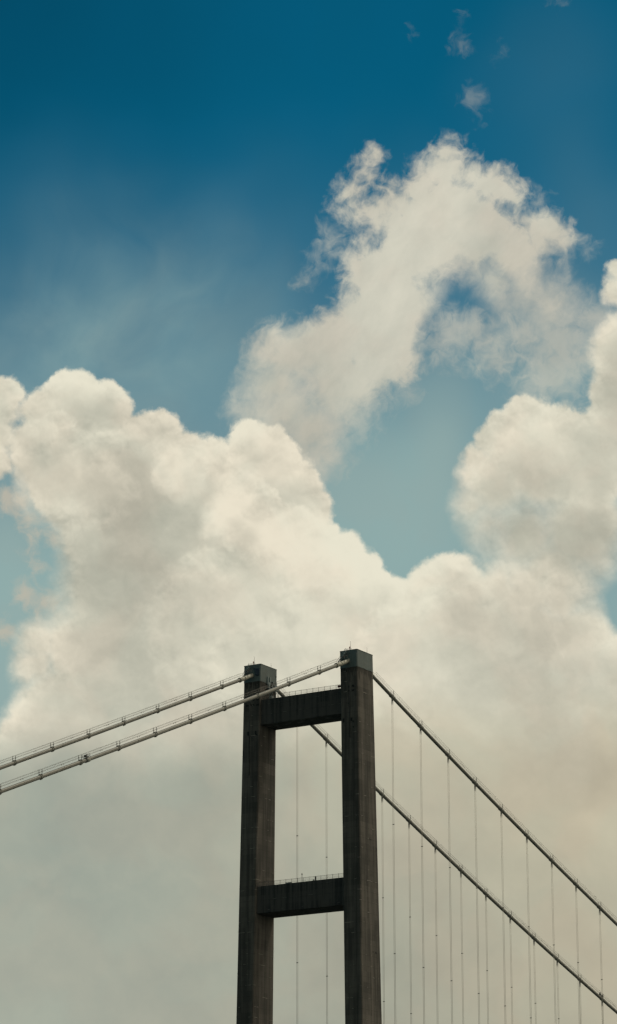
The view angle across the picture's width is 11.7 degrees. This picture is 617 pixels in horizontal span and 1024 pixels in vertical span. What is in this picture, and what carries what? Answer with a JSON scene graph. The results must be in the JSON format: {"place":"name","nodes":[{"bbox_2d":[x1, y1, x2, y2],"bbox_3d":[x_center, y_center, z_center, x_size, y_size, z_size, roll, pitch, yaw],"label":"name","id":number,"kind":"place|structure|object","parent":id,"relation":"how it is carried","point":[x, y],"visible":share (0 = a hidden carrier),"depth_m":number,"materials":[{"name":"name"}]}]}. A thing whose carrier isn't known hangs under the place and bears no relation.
{"place":"outdoors","nodes":[
{"label":"outdoors","id":0,"kind":"place"},
{"bbox_2d":[0,0,616,1023],"label":"sky","id":1,"kind":"structure","parent":0,"point":[308,308],"materials":[{"name":"blue"}]},
{"label":"water","id":2,"kind":"structure","parent":0,"visible":0},
{"bbox_2d":[236,641,381,1023],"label":"bridge tower","id":3,"kind":"structure","parent":2,"relation":"on","point":[351,893],"depth_m":940.91,"materials":[{"name":"concrete"}]},
{"bbox_2d":[254,668,259,675],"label":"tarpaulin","id":4,"kind":"object","parent":3,"relation":"hanging from","point":[256,670],"visible":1,"depth_m":964.56,"materials":[{"name":"black"}]},
{"bbox_2d":[0,653,616,925],"bbox_3d":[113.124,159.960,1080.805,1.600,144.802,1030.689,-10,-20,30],"label":"cable","id":5,"kind":"object","parent":3,"relation":"attached to","point":[119,747],"visible":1,"depth_m":922.48,"materials":[{"name":"paint"}]},
{"bbox_2d":[82,753,90,762],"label":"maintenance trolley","id":6,"kind":"object","parent":5,"relation":"attached to","point":[87,758],"visible":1,"depth_m":818.91,"materials":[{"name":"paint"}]},
{"bbox_2d":[391,701,395,1009],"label":"hanger","id":7,"kind":"object","parent":5,"relation":"hanging from","point":[393,878],"visible":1,"depth_m":950.02,"materials":[{"name":"metal"}]},
{"bbox_2d":[420,732,424,1023],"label":"hanger","id":8,"kind":"object","parent":5,"relation":"hanging from","point":[423,909],"visible":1,"depth_m":962.54,"materials":[{"name":"metal"}]},
{"bbox_2d":[447,758,452,1023],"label":"hanger","id":9,"kind":"object","parent":5,"relation":"hanging from","point":[449,892],"visible":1,"depth_m":980.27,"materials":[{"name":"metal"}]},
{"bbox_2d":[474,786,479,1020],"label":"hanger","id":10,"kind":"object","parent":5,"relation":"hanging from","point":[476,906],"visible":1,"depth_m":994.14,"materials":[{"name":"metal"}]},
{"bbox_2d":[500,814,505,1007],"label":"hanger","id":11,"kind":"object","parent":5,"relation":"hanging from","point":[503,907],"visible":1,"depth_m":1009.05,"materials":[{"name":"metal"}]},
{"bbox_2d":[526,838,531,1023],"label":"hanger","id":12,"kind":"object","parent":5,"relation":"hanging from","point":[528,926],"visible":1,"depth_m":1022.04,"materials":[{"name":"metal"}]},
{"bbox_2d":[551,863,555,1001],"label":"hanger","id":13,"kind":"object","parent":5,"relation":"hanging from","point":[552,921],"visible":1,"depth_m":1038.64,"materials":[{"name":"metal"}]},
{"bbox_2d":[575,887,579,1003],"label":"hanger","id":14,"kind":"object","parent":5,"relation":"hanging from","point":[578,955],"visible":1,"depth_m":1049.82,"materials":[{"name":"metal"}]},
{"bbox_2d":[599,911,603,1023],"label":"hanger","id":15,"kind":"object","parent":5,"relation":"hanging from","point":[600,959],"visible":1,"depth_m":1065.37,"materials":[{"name":"metal"}]},
{"bbox_2d":[0,669,616,1013],"bbox_3d":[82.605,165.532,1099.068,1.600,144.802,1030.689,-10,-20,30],"label":"cable","id":16,"kind":"object","parent":3,"relation":"attached to","point":[53,748],"visible":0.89,"depth_m":997.62,"materials":[{"name":"paint"}]},
{"bbox_2d":[325,743,327,1023],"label":"hanger","id":17,"kind":"object","parent":16,"relation":"hanging from","point":[326,962],"visible":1,"depth_m":975.99,"materials":[{"name":"metal"}]},
{"bbox_2d":[381,797,384,1023],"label":"hanger","id":18,"kind":"object","parent":16,"relation":"hanging from","point":[382,916],"visible":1,"depth_m":1012.89,"materials":[{"name":"metal"}]},
{"bbox_2d":[408,824,411,1014],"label":"hanger","id":19,"kind":"object","parent":16,"relation":"hanging from","point":[409,923],"visible":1,"depth_m":1027.07,"materials":[{"name":"metal"}]},
{"bbox_2d":[434,850,437,986],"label":"hanger","id":20,"kind":"object","parent":16,"relation":"hanging from","point":[436,935],"visible":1,"depth_m":1043.18,"materials":[{"name":"metal"}]},
{"bbox_2d":[460,873,463,1014],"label":"hanger","id":21,"kind":"object","parent":16,"relation":"hanging from","point":[461,943],"visible":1,"depth_m":1055.06,"materials":[{"name":"metal"}]},
{"bbox_2d":[485,896,488,1021],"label":"hanger","id":22,"kind":"object","parent":16,"relation":"hanging from","point":[486,956],"visible":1,"depth_m":1068.90,"materials":[{"name":"metal"}]},
{"bbox_2d":[509,919,512,1011],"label":"hanger","id":23,"kind":"object","parent":16,"relation":"hanging from","point":[510,963],"visible":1,"depth_m":1083.87,"materials":[{"name":"metal"}]},
{"bbox_2d":[533,941,536,1023],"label":"hanger","id":24,"kind":"object","parent":16,"relation":"hanging from","point":[535,979],"visible":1,"depth_m":1096.84,"materials":[{"name":"metal"}]}
]}

